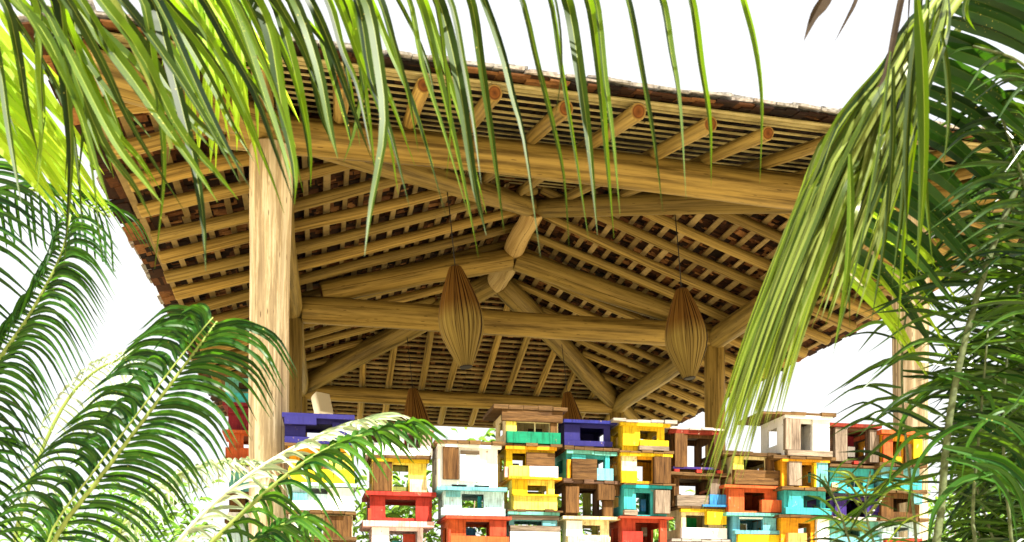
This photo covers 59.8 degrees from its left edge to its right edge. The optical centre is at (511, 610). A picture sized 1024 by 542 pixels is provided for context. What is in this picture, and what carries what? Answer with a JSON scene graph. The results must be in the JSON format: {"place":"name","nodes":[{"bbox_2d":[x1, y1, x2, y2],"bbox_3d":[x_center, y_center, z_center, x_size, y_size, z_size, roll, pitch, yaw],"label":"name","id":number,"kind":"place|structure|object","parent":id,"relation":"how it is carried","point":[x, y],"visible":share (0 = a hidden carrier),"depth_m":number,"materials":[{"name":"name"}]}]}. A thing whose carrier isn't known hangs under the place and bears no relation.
{"place":"outdoors","nodes":[
{"label":"outdoors","id":0,"kind":"place"},
{"bbox_2d":[219,372,247,402],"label":"model house","id":1,"kind":"structure","parent":0,"point":[242,386],"depth_m":7.13,"materials":[{"name":"green paint"}]},
{"bbox_2d":[222,429,248,459],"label":"model house","id":2,"kind":"structure","parent":0,"point":[242,437],"depth_m":7.13,"materials":[{"name":"orange paint"}]},
{"bbox_2d":[222,402,248,429],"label":"model house","id":3,"kind":"structure","parent":0,"point":[234,422],"depth_m":7.14,"materials":[{"name":"red paint"}]},
{"bbox_2d":[224,491,248,518],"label":"model house","id":4,"kind":"structure","parent":0,"point":[235,512],"depth_m":7.14,"materials":[{"name":"white paint"}]},
{"bbox_2d":[224,464,248,491],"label":"model house","id":5,"kind":"structure","parent":0,"point":[232,480],"depth_m":7.15,"materials":[{"name":"green paint"}]},
{"bbox_2d":[360,520,433,541],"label":"model house","id":6,"kind":"structure","parent":0,"point":[409,531],"depth_m":6.12,"materials":[{"name":"paint"}]},
{"bbox_2d":[366,454,430,491],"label":"model house","id":7,"kind":"structure","parent":0,"point":[416,471],"depth_m":6.13,"materials":[{"name":"paint"}]},
{"bbox_2d":[362,424,434,461],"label":"model house","id":8,"kind":"structure","parent":0,"point":[423,450],"depth_m":6.13,"materials":[{"name":"paint"}]},
{"bbox_2d":[362,491,435,521],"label":"model house","id":9,"kind":"structure","parent":0,"point":[378,501],"depth_m":6.14,"materials":[{"name":"red paint"}]},
{"bbox_2d":[431,439,502,491],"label":"model house","id":10,"kind":"structure","parent":0,"point":[464,463],"depth_m":6.11,"materials":[{"name":"white paint"}]},
{"bbox_2d":[433,486,506,519],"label":"model house","id":11,"kind":"structure","parent":0,"point":[451,499],"depth_m":6.12,"materials":[{"name":"paint"}]},
{"bbox_2d":[437,515,511,541],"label":"model house","id":12,"kind":"structure","parent":0,"point":[454,528],"depth_m":6.13,"materials":[{"name":"orange paint"}]},
{"bbox_2d":[0,0,1023,541],"label":"sky","id":13,"kind":"structure","parent":0,"point":[821,69],"materials":[{"name":"white"}]},
{"bbox_2d":[483,404,567,444],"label":"model house","id":14,"kind":"structure","parent":0,"point":[521,424],"depth_m":6.25,"materials":[{"name":"beige paint"}]},
{"bbox_2d":[498,443,561,483],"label":"model house","id":15,"kind":"structure","parent":0,"point":[536,459],"depth_m":6.25,"materials":[{"name":"yellow paint"}]},
{"bbox_2d":[498,476,561,510],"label":"model house","id":16,"kind":"structure","parent":0,"point":[520,495],"depth_m":6.25,"materials":[{"name":"paint"}]},
{"bbox_2d":[505,509,562,541],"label":"model house","id":17,"kind":"structure","parent":0,"point":[546,528],"depth_m":6.24,"materials":[{"name":"paint"}]},
{"bbox_2d":[558,419,617,447],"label":"model house","id":18,"kind":"structure","parent":0,"point":[580,433],"depth_m":6.38,"materials":[{"name":"blue paint"}]},
{"bbox_2d":[554,478,622,516],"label":"model house","id":19,"kind":"structure","parent":0,"point":[570,490],"depth_m":6.39,"materials":[{"name":"brown wood"}]},
{"bbox_2d":[555,445,621,480],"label":"model house","id":20,"kind":"structure","parent":0,"point":[573,462],"depth_m":6.36,"materials":[{"name":"paint"}]},
{"bbox_2d":[557,516,619,541],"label":"model house","id":21,"kind":"structure","parent":0,"point":[571,527],"depth_m":6.38,"materials":[{"name":"beige paint"}]},
{"bbox_2d":[609,516,672,541],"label":"model house","id":22,"kind":"structure","parent":0,"point":[632,528],"depth_m":6.43,"materials":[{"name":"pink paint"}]},
{"bbox_2d":[610,450,673,483],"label":"model house","id":23,"kind":"structure","parent":0,"point":[656,467],"depth_m":6.40,"materials":[{"name":"yellow paint"}]},
{"bbox_2d":[609,418,676,451],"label":"model house","id":24,"kind":"structure","parent":0,"point":[629,434],"depth_m":6.40,"materials":[{"name":"yellow paint"}]},
{"bbox_2d":[613,483,675,516],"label":"model house","id":25,"kind":"structure","parent":0,"point":[654,500],"depth_m":6.41,"materials":[{"name":"paint"}]},
{"bbox_2d":[652,426,724,473],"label":"model house","id":26,"kind":"structure","parent":0,"point":[680,439],"depth_m":6.61,"materials":[{"name":"orange paint"}]},
{"bbox_2d":[667,506,726,539],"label":"model house","id":27,"kind":"structure","parent":0,"point":[707,523],"depth_m":6.63,"materials":[{"name":"beige paint"}]},
{"bbox_2d":[667,538,730,541],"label":"model house","id":28,"kind":"structure","parent":0,"point":[693,540],"depth_m":6.59,"materials":[{"name":"white wood"}]},
{"bbox_2d":[670,471,730,507],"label":"model house","id":29,"kind":"structure","parent":0,"point":[715,497],"depth_m":6.61,"materials":[{"name":"white paint"}]},
{"bbox_2d":[738,411,835,456],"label":"model house","id":30,"kind":"structure","parent":0,"point":[800,434],"depth_m":6.67,"materials":[{"name":"white paint"}]},
{"bbox_2d":[752,486,840,515],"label":"model house","id":31,"kind":"structure","parent":0,"point":[794,499],"depth_m":6.64,"materials":[{"name":"paint"}]},
{"bbox_2d":[747,455,835,487],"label":"model house","id":32,"kind":"structure","parent":31,"relation":"on","point":[792,469],"depth_m":6.65,"materials":[{"name":"yellow wood"}]},
{"bbox_2d":[808,464,878,493],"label":"model house","id":33,"kind":"structure","parent":0,"point":[861,470],"depth_m":6.83,"materials":[{"name":"paint"}]},
{"bbox_2d":[807,493,880,517],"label":"model house","id":34,"kind":"structure","parent":0,"point":[849,507],"depth_m":6.86,"materials":[{"name":"purple paint"}]},
{"bbox_2d":[828,422,881,465],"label":"model house","id":35,"kind":"structure","parent":0,"point":[841,441],"depth_m":6.85,"materials":[{"name":"orange paint"}]},
{"bbox_2d":[854,462,926,489],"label":"model house","id":36,"kind":"structure","parent":0,"point":[886,467],"depth_m":6.87,"materials":[{"name":"paint"}]},
{"bbox_2d":[854,429,928,463],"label":"model house","id":37,"kind":"structure","parent":0,"point":[888,448],"depth_m":6.87,"materials":[{"name":"orange paint"}]},
{"label":"ground","id":38,"kind":"structure","parent":0,"visible":0},
{"bbox_2d":[0,455,114,541],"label":"shrub","id":39,"kind":"object","parent":38,"relation":"on","point":[79,526],"visible":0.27,"depth_m":17.94,"materials":[{"name":"green plant"}]},
{"bbox_2d":[0,155,295,541],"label":"feather palm","id":40,"kind":"object","parent":38,"relation":"on","point":[185,325],"visible":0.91,"depth_m":3.04,"materials":[{"name":"green plant"}]},
{"bbox_2d":[75,461,226,541],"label":"shrub","id":41,"kind":"object","parent":38,"relation":"on","point":[177,530],"visible":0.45,"depth_m":16.83,"materials":[{"name":"green plant"}]},
{"bbox_2d":[114,412,448,541],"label":"feather palm","id":42,"kind":"object","parent":38,"relation":"on","point":[414,427],"visible":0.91,"depth_m":3.37,"materials":[{"name":"green plant"}]},
{"bbox_2d":[0,0,762,269],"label":"coconut palm","id":43,"kind":"object","parent":38,"relation":"on","point":[217,43],"visible":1,"depth_m":2.35,"materials":[{"name":"green plant"}]},
{"bbox_2d":[353,460,438,541],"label":"shrub","id":44,"kind":"object","parent":38,"relation":"on","point":[395,511],"visible":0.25,"depth_m":16.57,"materials":[{"name":"green plant"}]},
{"bbox_2d":[423,427,512,541],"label":"shrub","id":45,"kind":"object","parent":38,"relation":"on","point":[473,503],"visible":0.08,"depth_m":17.48,"materials":[{"name":"green plant"}]},
{"bbox_2d":[17,0,1022,540],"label":"pavilion","id":46,"kind":"structure","parent":38,"relation":"on","point":[323,296],"depth_m":9.04,"materials":[{"name":"brown wood"}]},
{"bbox_2d":[311,392,332,413],"bbox_3d":[-2.638,-2.788,12.266,0.315,0.406,0.223,0,0,44],"label":"speaker","id":47,"kind":"object","parent":46,"relation":"attached to","point":[321,403],"visible":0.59,"depth_m":12.17},
{"bbox_2d":[403,338,432,468],"bbox_3d":[-1.313,-2.879,12.399,0.418,1.911,0.406,0,0,-12],"label":"hanging lantern","id":48,"kind":"object","parent":46,"relation":"hanging from","point":[415,406],"visible":0.37,"depth_m":12.30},
{"bbox_2d":[438,192,483,368],"bbox_3d":[-0.467,-3.094,8.200,0.420,1.728,0.413,0,0,-12],"label":"hanging lantern","id":49,"kind":"object","parent":46,"relation":"hanging from","point":[461,321],"visible":1,"depth_m":8.07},
{"bbox_2d":[561,345,582,419],"bbox_3d":[0.884,-2.963,12.898,0.419,2.074,0.412,0,0,-12],"label":"hanging lantern","id":50,"kind":"object","parent":46,"relation":"hanging from","point":[570,404],"visible":0.32,"depth_m":12.80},
{"bbox_2d":[665,215,707,379],"bbox_3d":[1.701,-3.122,8.703,0.409,1.726,0.408,0,0,-12],"label":"hanging lantern","id":51,"kind":"object","parent":46,"relation":"hanging from","point":[686,338],"visible":1,"depth_m":8.58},
{"bbox_2d":[462,497,584,540],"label":"shrub","id":52,"kind":"object","parent":38,"relation":"on","point":[482,506],"visible":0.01,"depth_m":18.70,"materials":[{"name":"green plant"}]},
{"bbox_2d":[528,494,674,541],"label":"shrub","id":53,"kind":"object","parent":38,"relation":"on","point":[580,504],"visible":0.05,"depth_m":16.34,"materials":[{"name":"green plant"}]},
{"bbox_2d":[637,478,726,541],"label":"shrub","id":54,"kind":"object","parent":38,"relation":"on","point":[655,531],"visible":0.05,"depth_m":17.83,"materials":[{"name":"green plant"}]},
{"bbox_2d":[700,0,1023,512],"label":"coconut palm","id":55,"kind":"object","parent":38,"relation":"on","point":[859,182],"visible":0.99,"depth_m":2.43,"materials":[{"name":"green plant"}]},
{"bbox_2d":[798,43,1023,541],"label":"areca palm","id":56,"kind":"object","parent":38,"relation":"on","point":[985,470],"visible":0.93,"depth_m":3.00,"materials":[{"name":"green plant"}]},
{"bbox_2d":[928,502,958,539],"bbox_3d":[7.673,-0.732,18.977,3.727,4.584,3.780,0,0,-12],"label":"shrub","id":57,"kind":"object","parent":38,"relation":"on","point":[934,525],"visible":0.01,"depth_m":18.40,"materials":[{"name":"green plant"}]},
{"bbox_2d":[928,476,1003,541],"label":"shrub","id":58,"kind":"object","parent":38,"relation":"on","point":[951,510],"visible":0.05,"depth_m":19.70,"materials":[{"name":"green plant"}]},
{"bbox_3d":[-2.112,0.549,7.391,0.537,2.002,0.630,0,0,-12],"label":"plinth","id":59,"kind":"object","parent":38,"relation":"on","visible":0},
{"bbox_2d":[224,519,248,541],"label":"model house","id":60,"kind":"structure","parent":59,"relation":"on","point":[236,537],"depth_m":7.15,"materials":[{"name":"paint"}]},
{"bbox_3d":[0.786,0.574,6.653,4.878,1.953,0.630,0,0,-12],"label":"plinth","id":61,"kind":"object","parent":38,"relation":"on","visible":0},
{"bbox_2d":[291,537,356,541],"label":"model house","id":62,"kind":"structure","parent":61,"relation":"on","point":[353,539],"depth_m":5.98,"materials":[{"name":"wood"}]},
{"bbox_2d":[286,509,355,540],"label":"model house","id":63,"kind":"structure","parent":62,"relation":"on","point":[342,523],"depth_m":5.97,"materials":[{"name":"beige paint"}]},
{"bbox_2d":[286,482,356,511],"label":"model house","id":64,"kind":"structure","parent":63,"relation":"on","point":[302,500],"depth_m":5.97,"materials":[{"name":"paint"}]},
{"bbox_2d":[285,442,353,483],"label":"model house","id":65,"kind":"structure","parent":64,"relation":"on","point":[337,479],"depth_m":5.96,"materials":[{"name":"yellow paint"}]},
{"bbox_2d":[282,412,354,444],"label":"model house","id":66,"kind":"structure","parent":65,"relation":"on","point":[298,426],"depth_m":5.94,"materials":[{"name":"blue paint"}]},
{"bbox_2d":[723,512,780,541],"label":"model house","id":67,"kind":"structure","parent":61,"relation":"on","point":[737,522],"depth_m":6.64,"materials":[{"name":"paint"}]},
{"bbox_2d":[699,484,781,512],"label":"model house","id":68,"kind":"structure","parent":67,"relation":"on","point":[740,498],"depth_m":6.64,"materials":[{"name":"orange paint"}]},
{"bbox_2d":[702,450,780,485],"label":"model house","id":69,"kind":"structure","parent":68,"relation":"on","point":[768,475],"depth_m":6.63,"materials":[{"name":"beige paint"}]},
{"bbox_2d":[752,514,832,541],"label":"model house","id":70,"kind":"structure","parent":61,"relation":"on","point":[788,526],"depth_m":6.65,"materials":[{"name":"yellow wood"}]},
{"bbox_2d":[804,517,880,541],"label":"model house","id":71,"kind":"structure","parent":61,"relation":"on","point":[853,532],"depth_m":6.84,"materials":[{"name":"green paint"}]},
{"bbox_2d":[858,517,928,541],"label":"model house","id":72,"kind":"structure","parent":61,"relation":"on","point":[891,529],"depth_m":6.88,"materials":[{"name":"paint"}]},
{"bbox_2d":[860,490,926,517],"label":"model house","id":73,"kind":"structure","parent":72,"relation":"on","point":[895,499],"depth_m":6.88,"materials":[{"name":"paint"}]}
]}

